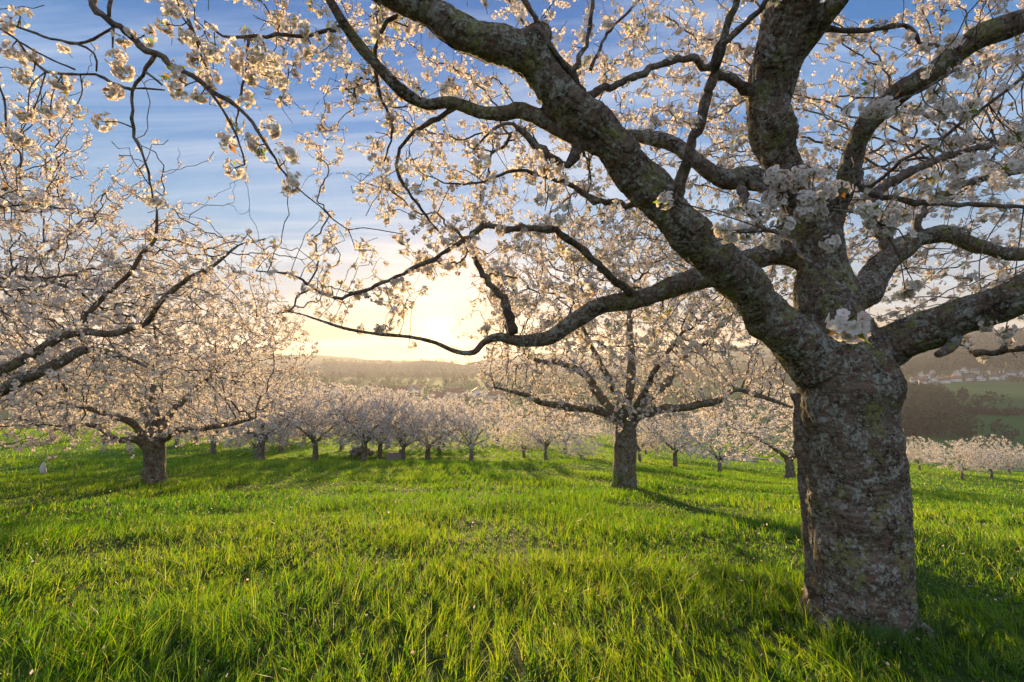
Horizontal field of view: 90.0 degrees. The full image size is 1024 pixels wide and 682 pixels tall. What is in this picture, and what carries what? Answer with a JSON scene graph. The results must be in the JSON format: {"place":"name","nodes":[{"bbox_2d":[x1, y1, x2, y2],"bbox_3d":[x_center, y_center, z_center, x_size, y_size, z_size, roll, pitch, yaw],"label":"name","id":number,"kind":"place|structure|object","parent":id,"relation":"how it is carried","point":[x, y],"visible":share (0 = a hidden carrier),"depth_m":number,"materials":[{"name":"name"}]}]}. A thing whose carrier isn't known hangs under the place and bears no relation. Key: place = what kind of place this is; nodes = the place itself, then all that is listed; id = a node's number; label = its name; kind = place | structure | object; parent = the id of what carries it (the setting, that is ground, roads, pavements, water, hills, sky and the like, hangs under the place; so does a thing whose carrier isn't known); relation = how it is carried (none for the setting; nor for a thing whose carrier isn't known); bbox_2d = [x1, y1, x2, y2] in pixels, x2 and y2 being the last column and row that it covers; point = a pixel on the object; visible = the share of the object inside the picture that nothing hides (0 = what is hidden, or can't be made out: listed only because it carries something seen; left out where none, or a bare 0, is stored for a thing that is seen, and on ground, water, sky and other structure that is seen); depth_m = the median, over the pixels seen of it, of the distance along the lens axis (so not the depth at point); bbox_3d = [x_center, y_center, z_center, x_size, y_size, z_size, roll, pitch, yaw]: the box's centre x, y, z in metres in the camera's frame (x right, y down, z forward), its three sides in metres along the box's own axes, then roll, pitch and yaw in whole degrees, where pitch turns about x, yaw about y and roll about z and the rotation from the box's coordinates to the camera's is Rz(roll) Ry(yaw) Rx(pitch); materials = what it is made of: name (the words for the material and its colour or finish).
{"place":"outdoors","nodes":[
{"label":"outdoors","id":0,"kind":"place"},
{"bbox_2d":[349,446,374,456],"bbox_3d":[-7.944,5.835,26.938,1.267,0.633,0.790,0,-4,0],"label":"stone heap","id":1,"kind":"object","parent":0,"point":[354,451],"visible":0.68,"depth_m":26.89,"materials":[{"name":"grey stone"}]},
{"bbox_2d":[0,328,1023,681],"bbox_3d":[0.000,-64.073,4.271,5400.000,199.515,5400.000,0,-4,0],"label":"meadow","id":2,"kind":"structure","parent":0,"point":[1014,390],"depth_m":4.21,"materials":[{"name":"green plant"}]},
{"bbox_2d":[6,390,94,444],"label":"cherry tree","id":3,"kind":"object","parent":2,"relation":"on","point":[50,413],"visible":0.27,"depth_m":35.56,"materials":[{"name":"white plant"}]},
{"bbox_2d":[71,400,131,437],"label":"cherry tree","id":4,"kind":"object","parent":2,"relation":"on","point":[129,415],"visible":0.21,"depth_m":44.09,"materials":[{"name":"white plant"}]},
{"bbox_2d":[0,247,320,483],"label":"cherry tree","id":5,"kind":"object","parent":2,"relation":"on","point":[152,438],"visible":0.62,"depth_m":9.65,"materials":[{"name":"white plant"}]},
{"bbox_2d":[39,446,47,473],"bbox_3d":[-7.508,1.908,8.205,0.103,0.440,0.080,0,-4,0],"label":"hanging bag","id":6,"kind":"object","parent":5,"relation":"hanging from","point":[43,470],"visible":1,"depth_m":8.18,"materials":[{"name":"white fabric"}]},
{"bbox_2d":[0,5,330,413],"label":"cherry tree","id":7,"kind":"object","parent":2,"relation":"on","point":[38,199],"visible":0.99,"depth_m":5.27,"materials":[{"name":"white plant"}]},
{"bbox_2d":[131,389,218,448],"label":"cherry tree","id":8,"kind":"object","parent":2,"relation":"on","point":[176,441],"visible":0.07,"depth_m":33.67,"materials":[{"name":"white plant"}]},
{"bbox_2d":[163,400,224,443],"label":"cherry tree","id":9,"kind":"object","parent":2,"relation":"on","point":[195,438],"visible":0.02,"depth_m":39.93,"materials":[{"name":"white plant"}]},
{"bbox_2d":[161,382,263,453],"bbox_3d":[-16.851,4.477,29.186,6.141,4.460,5.756,-1,-4,18],"label":"cherry tree","id":10,"kind":"object","parent":2,"relation":"on","point":[213,448],"visible":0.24,"depth_m":28.69,"materials":[{"name":"white plant"}]},
{"bbox_2d":[204,400,266,446],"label":"cherry tree","id":11,"kind":"object","parent":2,"relation":"on","point":[233,429],"visible":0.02,"depth_m":36.95,"materials":[{"name":"white plant"}]},
{"bbox_2d":[206,404,300,458],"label":"cherry tree","id":12,"kind":"object","parent":2,"relation":"on","point":[253,445],"visible":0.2,"depth_m":25.01,"materials":[{"name":"white plant"}]},
{"bbox_2d":[187,376,329,459],"bbox_3d":[-11.485,3.705,23.573,5.961,4.225,5.944,-3,-5,41],"label":"cherry tree","id":13,"kind":"object","parent":2,"relation":"on","point":[262,438],"visible":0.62,"depth_m":23.05,"materials":[{"name":"white plant"}]},
{"bbox_2d":[230,386,330,451],"bbox_3d":[-13.867,4.748,31.114,5.728,4.583,5.118,1,-4,-15],"label":"cherry tree","id":14,"kind":"object","parent":2,"relation":"on","point":[281,449],"visible":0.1,"depth_m":30.94,"materials":[{"name":"white plant"}]},
{"bbox_2d":[268,408,312,445],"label":"cherry tree","id":15,"kind":"object","parent":2,"relation":"on","point":[290,432],"visible":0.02,"depth_m":37.41,"materials":[{"name":"white plant"}]},
{"bbox_2d":[254,376,370,460],"bbox_3d":[-9.316,3.785,24.095,5.712,4.290,5.273,-3,-5,38],"label":"cherry tree","id":16,"kind":"object","parent":2,"relation":"on","point":[313,435],"visible":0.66,"depth_m":23.41,"materials":[{"name":"white plant"}]},
{"bbox_2d":[326,386,345,400],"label":"house","id":17,"kind":"structure","parent":2,"relation":"on","point":[333,387],"depth_m":513.01,"materials":[{"name":"stone"}]},
{"bbox_2d":[308,383,382,450],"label":"cherry tree","id":18,"kind":"object","parent":2,"relation":"on","point":[343,389],"visible":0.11,"depth_m":32.92,"materials":[{"name":"white plant"}]},
{"bbox_2d":[308,385,420,460],"bbox_3d":[-6.961,3.995,24.089,5.269,3.895,4.843,-3,-5,42],"label":"cherry tree","id":19,"kind":"object","parent":2,"relation":"on","point":[363,440],"visible":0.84,"depth_m":23.45,"materials":[{"name":"white plant"}]},
{"bbox_2d":[334,388,424,459],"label":"cherry tree","id":20,"kind":"object","parent":2,"relation":"on","point":[379,454],"visible":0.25,"depth_m":25.69,"materials":[{"name":"white plant"}]},
{"bbox_2d":[355,389,430,446],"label":"cherry tree","id":21,"kind":"object","parent":2,"relation":"on","point":[398,391],"visible":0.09,"depth_m":38.07,"materials":[{"name":"white plant"}]},
{"bbox_2d":[385,449,401,459],"bbox_3d":[-5.663,5.689,24.810,0.840,0.900,0.500,0,-4,0],"label":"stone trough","id":22,"kind":"object","parent":2,"relation":"on","point":[393,455],"visible":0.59,"depth_m":24.57,"materials":[{"name":"grey stone"}]},
{"bbox_2d":[0,354,790,415],"bbox_3d":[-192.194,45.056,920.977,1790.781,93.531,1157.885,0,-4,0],"label":"valley wood","id":23,"kind":"object","parent":2,"relation":"on","point":[444,374],"visible":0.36,"depth_m":798.30,"materials":[{"name":"plant"}]},
{"bbox_2d":[355,388,446,459],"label":"cherry tree","id":24,"kind":"object","parent":2,"relation":"on","point":[391,436],"visible":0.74,"depth_m":23.91,"materials":[{"name":"white plant"}]},
{"bbox_2d":[394,385,411,398],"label":"house","id":25,"kind":"structure","parent":2,"relation":"on","point":[405,388],"depth_m":537.58,"materials":[{"name":"red tile"}]},
{"bbox_2d":[410,384,421,394],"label":"house","id":26,"kind":"structure","parent":2,"relation":"on","point":[415,387],"depth_m":596.86,"materials":[{"name":"white paint"}]},
{"bbox_2d":[375,397,483,459],"bbox_3d":[-4.098,4.501,25.545,5.868,3.397,4.724,-1,-4,14],"label":"cherry tree","id":27,"kind":"object","parent":2,"relation":"on","point":[427,452],"visible":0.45,"depth_m":24.99,"materials":[{"name":"white plant"}]},
{"bbox_2d":[428,391,445,405],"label":"house","id":28,"kind":"structure","parent":2,"relation":"on","point":[439,394],"depth_m":476.48,"materials":[{"name":"white tile"}]},
{"bbox_2d":[400,392,477,451],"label":"cherry tree","id":29,"kind":"object","parent":2,"relation":"on","point":[435,437],"visible":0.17,"depth_m":30.90,"materials":[{"name":"white plant"}]},
{"bbox_2d":[417,400,469,444],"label":"cherry tree","id":30,"kind":"object","parent":2,"relation":"on","point":[446,417],"visible":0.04,"depth_m":44.01,"materials":[{"name":"white plant"}]},
{"bbox_2d":[445,388,462,402],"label":"house","id":31,"kind":"structure","parent":2,"relation":"on","point":[457,391],"depth_m":514.96,"materials":[{"name":"red tile"}]},
{"bbox_2d":[427,391,515,460],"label":"cherry tree","id":32,"kind":"object","parent":2,"relation":"on","point":[471,444],"visible":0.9,"depth_m":23.88,"materials":[{"name":"white plant"}]},
{"bbox_2d":[470,387,484,398],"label":"house","id":33,"kind":"structure","parent":2,"relation":"on","point":[475,391],"depth_m":554.25,"materials":[{"name":"white tile"}]},
{"bbox_2d":[486,390,503,405],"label":"house","id":34,"kind":"structure","parent":2,"relation":"on","point":[491,395],"depth_m":495.91,"materials":[{"name":"white paint"}]},
{"bbox_2d":[471,399,527,440],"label":"cherry tree","id":35,"kind":"object","parent":2,"relation":"on","point":[498,428],"visible":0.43,"depth_m":51.76,"materials":[{"name":"white plant"}]},
{"bbox_2d":[0,468,1022,681],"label":"fallen petals","id":36,"kind":"object","parent":2,"relation":"on","point":[491,559],"visible":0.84,"depth_m":4.22,"materials":[{"name":"white plant"}]},
{"bbox_2d":[0,0,1023,638],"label":"cherry tree","id":37,"kind":"object","parent":2,"relation":"on","point":[834,348],"visible":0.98,"depth_m":2.70,"materials":[{"name":"white plant"}]},
{"bbox_2d":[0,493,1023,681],"bbox_3d":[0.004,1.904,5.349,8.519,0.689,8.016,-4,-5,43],"label":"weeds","id":38,"kind":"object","parent":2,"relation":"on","point":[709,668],"visible":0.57,"depth_m":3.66,"materials":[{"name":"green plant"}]},
{"bbox_2d":[20,462,1023,674],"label":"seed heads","id":39,"kind":"object","parent":2,"relation":"on","point":[31,671],"visible":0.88,"depth_m":4.62,"materials":[{"name":"beige plant"}]},
{"bbox_2d":[489,417,557,457],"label":"cherry tree","id":40,"kind":"object","parent":2,"relation":"on","point":[517,444],"visible":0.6,"depth_m":26.82,"materials":[{"name":"white plant"}]},
{"bbox_2d":[509,394,582,460],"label":"cherry tree","id":41,"kind":"object","parent":2,"relation":"on","point":[545,444],"visible":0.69,"depth_m":24.76,"materials":[{"name":"white plant"}]},
{"bbox_2d":[527,400,605,453],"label":"cherry tree","id":42,"kind":"object","parent":2,"relation":"on","point":[586,428],"visible":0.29,"depth_m":32.87,"materials":[{"name":"white plant"}]},
{"bbox_2d":[558,435,603,459],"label":"cherry tree","id":43,"kind":"object","parent":2,"relation":"on","point":[578,444],"visible":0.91,"depth_m":26.90,"materials":[{"name":"white plant"}]},
{"bbox_2d":[575,420,608,441],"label":"cherry tree","id":44,"kind":"object","parent":2,"relation":"on","point":[593,430],"visible":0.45,"depth_m":59.79,"materials":[{"name":"white plant"}]},
{"bbox_2d":[609,467,623,487],"bbox_3d":[1.894,2.517,9.316,0.404,0.379,0.303,0,-4,0],"label":"wild chervil","id":45,"kind":"object","parent":2,"relation":"on","point":[617,481],"visible":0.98,"depth_m":9.31,"materials":[{"name":"green plant"}]},
{"bbox_2d":[450,208,792,489],"bbox_3d":[2.055,0.270,9.922,6.367,5.490,5.918,0,-4,0],"label":"cherry tree","id":46,"kind":"object","parent":2,"relation":"on","point":[624,416],"visible":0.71,"depth_m":9.15,"materials":[{"name":"white plant"}]},
{"bbox_2d":[603,415,672,461],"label":"cherry tree","id":47,"kind":"object","parent":2,"relation":"on","point":[642,446],"visible":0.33,"depth_m":29.59,"materials":[{"name":"white plant"}]},
{"bbox_2d":[637,420,669,454],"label":"cherry tree","id":48,"kind":"object","parent":2,"relation":"on","point":[666,434],"visible":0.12,"depth_m":40.92,"materials":[{"name":"white plant"}]},
{"bbox_2d":[636,403,721,466],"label":"cherry tree","id":49,"kind":"object","parent":2,"relation":"on","point":[675,435],"visible":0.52,"depth_m":28.56,"materials":[{"name":"white plant"}]},
{"bbox_2d":[671,409,768,472],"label":"cherry tree","id":50,"kind":"object","parent":2,"relation":"on","point":[719,458],"visible":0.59,"depth_m":24.86,"materials":[{"name":"white plant"}]},
{"bbox_2d":[684,384,903,478],"bbox_3d":[9.412,3.222,17.671,6.631,3.621,5.129,-2,-4,22],"label":"cherry tree","id":51,"kind":"object","parent":2,"relation":"on","point":[789,458],"visible":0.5,"depth_m":17.52,"materials":[{"name":"white plant"}]},
{"bbox_2d":[669,329,1023,377],"bbox_3d":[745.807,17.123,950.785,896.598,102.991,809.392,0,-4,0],"label":"hillside wood","id":52,"kind":"object","parent":2,"relation":"on","point":[923,361],"visible":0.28,"depth_m":822.63,"materials":[{"name":"plant"}]},
{"bbox_2d":[869,623,900,652],"bbox_3d":[1.797,1.419,2.436,0.148,0.158,0.189,0,-4,0],"label":"wild chervil","id":53,"kind":"object","parent":2,"relation":"on","point":[889,640],"visible":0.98,"depth_m":2.46,"materials":[{"name":"green plant"}]},
{"bbox_2d":[906,447,919,461],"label":"cherry tree","id":54,"kind":"object","parent":2,"relation":"on","point":[911,456],"visible":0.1,"depth_m":69.86,"materials":[{"name":"white plant"}]},
{"bbox_2d":[909,376,918,381],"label":"house","id":55,"kind":"structure","parent":2,"relation":"on","point":[912,379],"depth_m":670.09,"materials":[{"name":"white tile"}]},
{"bbox_2d":[916,372,924,377],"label":"house","id":56,"kind":"structure","parent":2,"relation":"on","point":[920,374],"depth_m":742.04,"materials":[{"name":"beige paint"}]},
{"bbox_2d":[918,378,929,383],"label":"house","id":57,"kind":"structure","parent":2,"relation":"on","point":[924,380],"depth_m":637.65,"materials":[{"name":"white tile"}]},
{"bbox_2d":[906,436,943,470],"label":"cherry tree","id":58,"kind":"object","parent":2,"relation":"on","point":[910,449],"visible":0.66,"depth_m":43.91,"materials":[{"name":"white plant"}]},
{"bbox_2d":[909,562,947,622],"bbox_3d":[2.160,1.386,2.752,0.312,0.338,0.290,0,-4,0],"label":"wild chervil","id":59,"kind":"object","parent":2,"relation":"on","point":[922,598],"visible":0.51,"depth_m":2.72,"materials":[{"name":"green plant"}]},
{"bbox_2d":[923,373,933,378],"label":"house","id":60,"kind":"structure","parent":2,"relation":"on","point":[929,375],"depth_m":696.97,"materials":[{"name":"tile"}]},
{"bbox_2d":[911,445,955,466],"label":"cherry tree","id":61,"kind":"object","parent":2,"relation":"on","point":[942,456],"visible":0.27,"depth_m":61.93,"materials":[{"name":"white plant"}]},
{"bbox_2d":[930,377,939,382],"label":"house","id":62,"kind":"structure","parent":2,"relation":"on","point":[935,379],"depth_m":648.02,"materials":[{"name":"tile"}]},
{"bbox_2d":[940,376,950,382],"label":"house","id":63,"kind":"structure","parent":2,"relation":"on","point":[946,379],"depth_m":637.50,"materials":[{"name":"white tile"}]},
{"bbox_2d":[923,599,969,638],"bbox_3d":[2.220,1.448,2.618,0.189,0.178,0.191,-3,-5,42],"label":"wild chervil","id":64,"kind":"object","parent":2,"relation":"on","point":[945,621],"visible":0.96,"depth_m":2.63,"materials":[{"name":"green plant"}]},
{"bbox_2d":[950,375,962,381],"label":"house","id":65,"kind":"structure","parent":2,"relation":"on","point":[956,378],"depth_m":654.79,"materials":[{"name":"white paint"}]},
{"bbox_2d":[952,369,961,374],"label":"house","id":66,"kind":"structure","parent":2,"relation":"on","point":[956,372],"depth_m":665.11,"materials":[{"name":"tile"}]},
{"bbox_2d":[901,381,1019,441],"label":"river wood","id":67,"kind":"object","parent":2,"relation":"on","point":[925,410],"visible":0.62,"depth_m":331.33,"materials":[{"name":"plant"}]},
{"bbox_2d":[923,440,1003,479],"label":"cherry tree","id":68,"kind":"object","parent":2,"relation":"on","point":[955,466],"visible":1,"depth_m":35.67,"materials":[{"name":"white plant"}]},
{"bbox_2d":[904,356,1023,382],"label":"village trees","id":69,"kind":"object","parent":2,"relation":"on","point":[1010,377],"visible":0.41,"depth_m":709.17,"materials":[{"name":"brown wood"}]},
{"bbox_2d":[960,367,968,372],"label":"house","id":70,"kind":"structure","parent":2,"relation":"on","point":[964,369],"depth_m":741.73,"materials":[{"name":"white tile"}]},
{"bbox_2d":[965,375,974,380],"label":"house","id":71,"kind":"structure","parent":2,"relation":"on","point":[967,378],"depth_m":659.35,"materials":[{"name":"paint"}]},
{"bbox_2d":[970,368,980,374],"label":"house","id":72,"kind":"structure","parent":2,"relation":"on","point":[977,371],"depth_m":721.37,"materials":[{"name":"stone"}]},
{"bbox_2d":[976,375,985,380],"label":"house","id":73,"kind":"structure","parent":2,"relation":"on","point":[981,378],"depth_m":653.66,"materials":[{"name":"white paint"}]},
{"bbox_2d":[960,612,1004,652],"bbox_3d":[2.283,1.428,2.482,0.198,0.182,0.168,4,-5,-45],"label":"wild chervil","id":74,"kind":"object","parent":2,"relation":"on","point":[981,642],"visible":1,"depth_m":2.49,"materials":[{"name":"green plant"}]},
{"bbox_2d":[950,405,1023,415],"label":"stream hedge","id":75,"kind":"object","parent":2,"relation":"on","point":[994,410],"visible":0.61,"depth_m":369.46,"materials":[{"name":"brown wood"}]},
{"bbox_2d":[954,434,1023,479],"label":"cherry tree","id":76,"kind":"object","parent":2,"relation":"on","point":[1010,462],"visible":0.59,"depth_m":36.71,"materials":[{"name":"white plant"}]},
{"bbox_2d":[988,373,999,379],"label":"house","id":77,"kind":"structure","parent":2,"relation":"on","point":[993,376],"depth_m":658.75,"materials":[{"name":"white tile"}]},
{"bbox_2d":[982,447,1023,472],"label":"cherry tree","id":78,"kind":"object","parent":2,"relation":"on","point":[1009,468],"visible":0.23,"depth_m":57.91,"materials":[{"name":"white plant"}]},
{"bbox_2d":[999,373,1007,379],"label":"house","id":79,"kind":"structure","parent":2,"relation":"on","point":[1002,376],"depth_m":654.63,"materials":[{"name":"tile"}]},
{"bbox_2d":[1006,370,1017,375],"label":"house","id":80,"kind":"structure","parent":2,"relation":"on","point":[1012,372],"depth_m":679.85,"materials":[{"name":"paint"}]},
{"bbox_2d":[0,0,1023,364],"label":"sky","id":81,"kind":"structure","parent":0,"point":[191,127],"materials":[{"name":"blue"}]},
{"bbox_2d":[563,422,768,462],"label":"path","id":82,"kind":"structure","parent":0,"point":[737,459],"depth_m":48.33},
{"bbox_2d":[678,437,1021,470],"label":"path","id":83,"kind":"structure","parent":0,"point":[930,463],"depth_m":189.10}
]}

